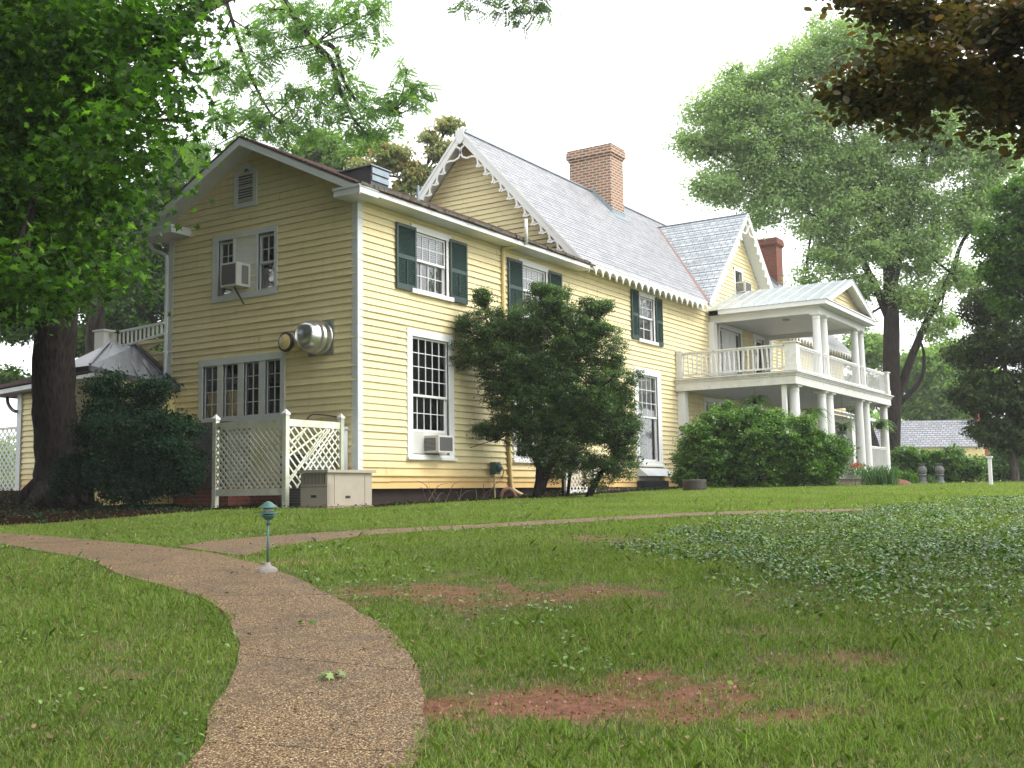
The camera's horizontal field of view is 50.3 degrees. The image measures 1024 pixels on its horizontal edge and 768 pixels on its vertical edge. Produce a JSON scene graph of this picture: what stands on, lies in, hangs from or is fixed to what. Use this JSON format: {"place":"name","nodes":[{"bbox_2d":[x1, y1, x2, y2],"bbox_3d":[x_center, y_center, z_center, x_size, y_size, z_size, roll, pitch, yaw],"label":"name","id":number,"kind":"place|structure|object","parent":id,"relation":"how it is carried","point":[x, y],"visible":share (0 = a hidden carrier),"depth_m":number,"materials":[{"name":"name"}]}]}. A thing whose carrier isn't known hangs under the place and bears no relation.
{"place":"outdoors","nodes":[
{"label":"outdoors","id":0,"kind":"place"},
{"bbox_2d":[0,508,881,767],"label":"path","id":1,"kind":"structure","parent":0,"point":[260,687],"depth_m":6.24,"materials":[{"name":"brown gravel"}]},
{"bbox_2d":[297,620,316,624],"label":"fallen sprig","id":2,"kind":"object","parent":1,"relation":"on","point":[311,622],"visible":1,"depth_m":7.21,"materials":[{"name":"green plant"}]},
{"bbox_2d":[317,669,345,679],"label":"fallen sprig","id":3,"kind":"object","parent":1,"relation":"on","point":[330,674],"visible":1,"depth_m":5.86,"materials":[{"name":"green plant"}]},
{"bbox_2d":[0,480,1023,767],"bbox_3d":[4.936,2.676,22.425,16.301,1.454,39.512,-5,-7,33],"label":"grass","id":4,"kind":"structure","parent":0,"point":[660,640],"depth_m":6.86,"materials":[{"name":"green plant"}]},
{"bbox_2d":[0,485,1023,767],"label":"ground","id":5,"kind":"structure","parent":0,"point":[574,705],"depth_m":6.21,"materials":[{"name":"soil"}]},
{"bbox_2d":[0,426,15,489],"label":"lattice fence","id":6,"kind":"object","parent":5,"relation":"on","point":[6,428],"visible":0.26,"depth_m":31.70,"materials":[{"name":"white paint"}]},
{"bbox_2d":[0,134,203,383],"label":"tulip tree","id":7,"kind":"object","parent":5,"relation":"on","point":[121,315],"visible":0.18,"depth_m":45.23,"materials":[{"name":"green plant"}]},
{"bbox_2d":[31,366,219,509],"bbox_3d":[-7.916,1.141,22.184,3.803,3.072,2.561,-1,-6,2],"label":"hemlock shrub","id":8,"kind":"object","parent":5,"relation":"on","point":[137,440],"visible":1,"depth_m":21.96,"materials":[{"name":"green plant"}]},
{"bbox_2d":[0,0,260,506],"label":"maple tree","id":9,"kind":"object","parent":5,"relation":"on","point":[67,114],"visible":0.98,"depth_m":11.69,"materials":[{"name":"green plant"}]},
{"bbox_2d":[257,501,277,572],"bbox_3d":[-2.112,1.343,9.447,0.175,0.656,0.172,-5,-7,33],"label":"path lamp","id":10,"kind":"object","parent":5,"relation":"on","point":[268,513],"visible":0.95,"depth_m":9.42,"materials":[{"name":"teal metal"}]},
{"bbox_2d":[211,409,344,507],"bbox_3d":[-4.867,1.690,22.695,2.160,2.157,1.750,-5,-7,33],"label":"lattice fence","id":11,"kind":"object","parent":5,"relation":"on","point":[285,422],"visible":0.91,"depth_m":22.07,"materials":[{"name":"white paint"}]},
{"bbox_2d":[279,454,331,506],"bbox_3d":[-4.262,2.062,22.578,0.762,1.180,0.765,-5,-7,33],"label":"condenser","id":12,"kind":"object","parent":5,"relation":"on","point":[294,496],"visible":0.33,"depth_m":22.26,"materials":[{"name":"grey paint"}]},
{"bbox_2d":[85,0,561,354],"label":"walnut tree","id":13,"kind":"object","parent":5,"relation":"on","point":[301,28],"visible":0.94,"depth_m":34.85,"materials":[{"name":"green plant"}]},
{"bbox_2d":[297,469,375,508],"bbox_3d":[-3.432,2.163,21.456,0.790,0.930,1.430,-5,-7,33],"label":"utility box","id":14,"kind":"object","parent":5,"relation":"on","point":[333,488],"visible":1,"depth_m":21.04,"materials":[{"name":"beige metal"}]},
{"bbox_2d":[288,126,386,170],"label":"walnut tree","id":15,"kind":"object","parent":5,"relation":"on","point":[334,155],"visible":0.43,"depth_m":51.33,"materials":[{"name":"green plant"}]},
{"bbox_2d":[0,486,679,524],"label":"ground cover","id":16,"kind":"object","parent":5,"relation":"on","point":[146,507],"visible":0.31,"depth_m":21.50,"materials":[{"name":"green plant"}]},
{"bbox_2d":[343,114,468,197],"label":"magnolia tree","id":17,"kind":"object","parent":5,"relation":"on","point":[412,175],"visible":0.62,"depth_m":41.69,"materials":[{"name":"green plant"}]},
{"bbox_2d":[0,129,893,505],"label":"house","id":18,"kind":"structure","parent":5,"relation":"on","point":[356,295],"depth_m":26.21,"materials":[{"name":"yellow wood"}]},
{"bbox_2d":[221,261,249,304],"bbox_3d":[-6.302,-2.281,24.873,0.506,0.918,0.426,-5,-7,33],"label":"window air conditioner","id":19,"kind":"object","parent":18,"relation":"attached to","point":[235,275],"depth_m":24.74,"materials":[{"name":"white metal"}]},
{"bbox_2d":[198,351,285,422],"bbox_3d":[-6.042,0.145,25.039,2.760,1.540,0.560,-5,-7,33],"label":"window","id":20,"kind":"structure","parent":18,"relation":"in","point":[216,395],"depth_m":24.94,"materials":[{"name":"grey paint"}]},
{"bbox_2d":[211,224,289,302],"bbox_3d":[-6.016,-2.720,25.287,2.100,1.570,0.550,-5,-7,33],"label":"window","id":21,"kind":"structure","parent":18,"relation":"in","point":[265,259],"depth_m":25.09,"materials":[{"name":"grey paint"}]},
{"bbox_2d":[392,327,456,460],"bbox_3d":[-2.051,0.281,25.200,0.600,2.960,1.830,-5,-7,33],"label":"window","id":22,"kind":"structure","parent":18,"relation":"in","point":[430,382],"depth_m":25.59,"materials":[{"name":"white paint"}]},
{"bbox_2d":[396,222,467,304],"bbox_3d":[-2.055,-2.787,25.575,0.600,1.600,2.730,-5,-7,33],"label":"window","id":23,"kind":"structure","parent":18,"relation":"in","point":[422,267],"depth_m":25.60,"materials":[{"name":"white paint"}]},
{"bbox_2d":[413,431,453,454],"bbox_3d":[-1.752,1.342,24.899,0.526,0.500,1.310,-5,-7,33],"label":"window air conditioner","id":24,"kind":"object","parent":18,"relation":"attached to","point":[432,443],"depth_m":24.71,"materials":[{"name":"white metal"}]},
{"bbox_2d":[505,374,545,462],"bbox_3d":[0.279,0.607,28.805,0.600,2.960,1.760,-5,-7,33],"label":"window","id":25,"kind":"structure","parent":18,"relation":"in","point":[516,460],"depth_m":28.07,"materials":[{"name":"white paint"}]},
{"bbox_2d":[505,257,561,321],"bbox_3d":[0.429,-2.439,29.419,0.600,1.600,2.750,-5,-7,33],"label":"window","id":26,"kind":"structure","parent":18,"relation":"in","point":[518,278],"depth_m":28.92,"materials":[{"name":"white paint"}]},
{"bbox_2d":[631,289,663,346],"bbox_3d":[4.126,-2.085,35.160,0.600,1.630,2.260,-5,-7,33],"label":"window","id":27,"kind":"structure","parent":18,"relation":"in","point":[643,313],"depth_m":35.31,"materials":[{"name":"white paint"}]},
{"bbox_2d":[633,366,672,480],"bbox_3d":[4.320,1.293,34.747,0.920,3.560,2.110,-5,-7,33],"label":"window","id":28,"kind":"structure","parent":18,"relation":"in","point":[650,393],"depth_m":35.03,"materials":[{"name":"white paint"}]},
{"bbox_2d":[703,397,726,435],"bbox_3d":[7.246,1.879,39.586,0.560,2.650,2.470,-5,-7,33],"label":"door","id":29,"kind":"structure","parent":18,"relation":"in","point":[708,402],"depth_m":39.06,"materials":[{"name":"white paint"}]},
{"bbox_2d":[707,323,743,374],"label":"door","id":30,"kind":"structure","parent":18,"relation":"in","point":[729,336],"depth_m":41.18,"materials":[{"name":"white paint"}]},
{"bbox_2d":[732,267,742,293],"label":"window","id":31,"kind":"structure","parent":18,"relation":"in","point":[738,277],"depth_m":42.44,"materials":[{"name":"white paint"}]},
{"bbox_2d":[736,281,750,292],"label":"window air conditioner","id":32,"kind":"object","parent":18,"relation":"attached to","point":[743,286],"depth_m":41.84,"materials":[{"name":"white metal"}]},
{"bbox_2d":[738,392,772,409],"bbox_3d":[7.895,0.506,35.547,1.327,0.903,1.272,-2,-6,12],"label":"hanging fern","id":33,"kind":"object","parent":18,"relation":"hanging from","point":[756,400],"visible":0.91,"depth_m":35.42,"materials":[{"name":"green plant"}]},
{"bbox_2d":[753,334,765,372],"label":"door","id":34,"kind":"structure","parent":18,"relation":"in","point":[758,340],"depth_m":44.06,"materials":[{"name":"white paint"}]},
{"bbox_2d":[800,404,831,422],"bbox_3d":[10.105,0.797,36.888,1.282,1.282,1.352,-5,-7,33],"label":"hanging fern","id":35,"kind":"object","parent":18,"relation":"hanging from","point":[815,411],"visible":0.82,"depth_m":36.75,"materials":[{"name":"green plant"}]},
{"bbox_2d":[835,427,848,473],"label":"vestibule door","id":36,"kind":"structure","parent":18,"relation":"in","point":[838,432],"depth_m":46.10,"materials":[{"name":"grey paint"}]},
{"bbox_2d":[835,396,856,433],"bbox_3d":[12.115,1.154,39.982,1.168,1.436,1.060,-5,-7,33],"label":"hanging fern","id":37,"kind":"object","parent":18,"relation":"hanging from","point":[843,427],"visible":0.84,"depth_m":39.80,"materials":[{"name":"green plant"}]},
{"bbox_2d":[870,407,897,433],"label":"hanging fern","id":38,"kind":"object","parent":18,"relation":"hanging from","point":[879,424],"visible":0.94,"depth_m":43.55,"materials":[{"name":"green plant"}]},
{"bbox_2d":[417,481,500,502],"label":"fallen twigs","id":39,"kind":"object","parent":5,"relation":"on","point":[457,493],"visible":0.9,"depth_m":24.85,"materials":[{"name":"plant"}]},
{"bbox_2d":[0,499,1016,764],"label":"weeds","id":40,"kind":"object","parent":5,"relation":"on","point":[318,579],"visible":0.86,"depth_m":8.12,"materials":[{"name":"green plant"}]},
{"bbox_2d":[0,408,1020,489],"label":"woods","id":41,"kind":"object","parent":5,"relation":"on","point":[876,415],"depth_m":136.60,"materials":[{"name":"green plant"}]},
{"bbox_2d":[0,488,1023,767],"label":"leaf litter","id":42,"kind":"object","parent":5,"relation":"on","point":[228,764],"visible":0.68,"depth_m":6.54,"materials":[{"name":"brown plant"}]},
{"bbox_2d":[57,522,1020,757],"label":"soil crumbs","id":43,"kind":"object","parent":5,"relation":"on","point":[588,706],"visible":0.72,"depth_m":5.58,"materials":[{"name":"soil"}]},
{"bbox_2d":[439,280,649,497],"bbox_3d":[0.692,0.176,26.003,5.180,5.348,2.438,-1,-6,-1],"label":"boxwood shrub","id":44,"kind":"object","parent":5,"relation":"on","point":[564,402],"visible":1,"depth_m":25.66,"materials":[{"name":"green plant"}]},
{"bbox_2d":[564,466,596,493],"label":"lattice gate","id":45,"kind":"structure","parent":5,"relation":"on","point":[565,487],"depth_m":29.60,"materials":[{"name":"white paint"}]},
{"bbox_2d":[682,479,706,490],"bbox_3d":[5.015,2.827,29.985,0.662,0.400,0.662,-5,-7,33],"label":"round tub","id":46,"kind":"object","parent":5,"relation":"on","point":[696,484],"visible":0.83,"depth_m":29.71,"materials":[{"name":"grey wood"}]},
{"bbox_2d":[665,398,860,488],"bbox_3d":[7.637,2.007,32.966,6.100,3.218,2.694,-1,-6,-2],"label":"rhododendron hedge","id":47,"kind":"object","parent":5,"relation":"on","point":[777,447],"visible":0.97,"depth_m":32.45,"materials":[{"name":"green plant"}]},
{"bbox_2d":[581,495,1023,660],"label":"ivy","id":48,"kind":"object","parent":5,"relation":"on","point":[1003,553],"visible":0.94,"depth_m":10.36,"materials":[{"name":"green plant"}]},
{"bbox_2d":[653,7,1023,467],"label":"locust tree","id":49,"kind":"object","parent":5,"relation":"on","point":[754,103],"visible":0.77,"depth_m":49.35,"materials":[{"name":"green plant"}]},
{"bbox_2d":[843,457,875,478],"bbox_3d":[12.068,3.011,38.365,1.442,0.907,1.697,-1,-6,2],"label":"geranium","id":50,"kind":"object","parent":5,"relation":"on","point":[856,465],"visible":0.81,"depth_m":38.47,"materials":[{"name":"red plant"}]},
{"bbox_2d":[852,464,876,484],"bbox_3d":[10.603,2.716,32.644,0.974,0.649,1.022,-2,-6,7],"label":"daylily clump","id":51,"kind":"object","parent":5,"relation":"on","point":[865,477],"visible":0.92,"depth_m":32.56,"materials":[{"name":"green plant"}]},
{"bbox_2d":[870,464,891,484],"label":"daylily clump","id":52,"kind":"object","parent":5,"relation":"on","point":[878,481],"visible":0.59,"depth_m":32.95,"materials":[{"name":"green plant"}]},
{"bbox_2d":[878,464,902,484],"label":"daylily clump","id":53,"kind":"object","parent":5,"relation":"on","point":[886,480],"visible":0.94,"depth_m":32.38,"materials":[{"name":"green plant"}]},
{"bbox_2d":[895,479,913,484],"bbox_3d":[11.659,3.094,33.369,1.500,0.410,1.500,-5,-7,33],"label":"mulch heap","id":54,"kind":"object","parent":5,"relation":"on","point":[901,481],"visible":0.14,"depth_m":32.95,"materials":[{"name":"brown soil"}]},
{"bbox_2d":[791,0,1023,175],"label":"copper beech","id":55,"kind":"object","parent":5,"relation":"on","point":[931,72],"visible":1,"depth_m":9.86,"materials":[{"name":"brown plant"}]},
{"bbox_2d":[900,471,916,482],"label":"iris clump","id":56,"kind":"object","parent":5,"relation":"on","point":[909,478],"visible":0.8,"depth_m":35.98,"materials":[{"name":"green plant"}]},
{"bbox_2d":[898,469,918,483],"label":"hosta clump","id":57,"kind":"object","parent":5,"relation":"on","point":[913,474],"visible":0.36,"depth_m":36.54,"materials":[{"name":"green plant"}]},
{"bbox_2d":[917,463,927,483],"bbox_3d":[13.548,3.017,36.036,0.340,0.784,0.331,-5,-7,33],"label":"stone pineapple","id":58,"kind":"object","parent":5,"relation":"on","point":[922,471],"visible":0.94,"depth_m":35.94,"materials":[{"name":"grey stone"}]},
{"bbox_2d":[837,329,1010,420],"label":"tree","id":59,"kind":"object","parent":5,"relation":"on","point":[925,401],"visible":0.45,"depth_m":78.65,"materials":[{"name":"green plant"}]},
{"bbox_2d":[870,414,988,481],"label":"cottage","id":60,"kind":"structure","parent":5,"relation":"on","point":[925,434],"depth_m":75.79,"materials":[{"name":"stone"}]},
{"bbox_2d":[926,475,938,483],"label":"iris clump","id":61,"kind":"object","parent":5,"relation":"on","point":[931,480],"visible":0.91,"depth_m":35.95,"materials":[{"name":"green plant"}]},
{"bbox_2d":[934,463,945,482],"bbox_3d":[14.119,3.009,36.038,0.340,0.784,0.331,-5,-7,33],"label":"stone pineapple","id":62,"kind":"object","parent":5,"relation":"on","point":[939,470],"visible":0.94,"depth_m":35.93,"materials":[{"name":"grey stone"}]},
{"bbox_2d":[890,441,993,482],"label":"rhododendron bush","id":63,"kind":"object","parent":5,"relation":"on","point":[959,465],"visible":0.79,"depth_m":44.57,"materials":[{"name":"green plant"}]},
{"bbox_2d":[934,278,1023,481],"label":"tree","id":64,"kind":"object","parent":5,"relation":"on","point":[989,397],"visible":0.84,"depth_m":37.62,"materials":[{"name":"green plant"}]},
{"bbox_2d":[986,456,992,484],"bbox_3d":[13.417,2.510,30.627,0.160,0.960,0.160,-5,-7,33],"label":"white post","id":65,"kind":"object","parent":5,"relation":"on","point":[990,469],"visible":0.82,"depth_m":30.59,"materials":[{"name":"paint"}]},
{"bbox_2d":[961,166,1023,322],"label":"maple tree","id":66,"kind":"object","parent":5,"relation":"on","point":[1002,266],"visible":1,"depth_m":33.73,"materials":[{"name":"green plant"}]},
{"bbox_2d":[980,446,1023,481],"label":"garden shrub","id":67,"kind":"object","parent":5,"relation":"on","point":[1001,471],"visible":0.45,"depth_m":51.49,"materials":[{"name":"green plant"}]},
{"bbox_2d":[0,0,1023,480],"label":"sky","id":68,"kind":"structure","parent":0,"point":[605,71],"materials":[{"name":"white"}]}
]}

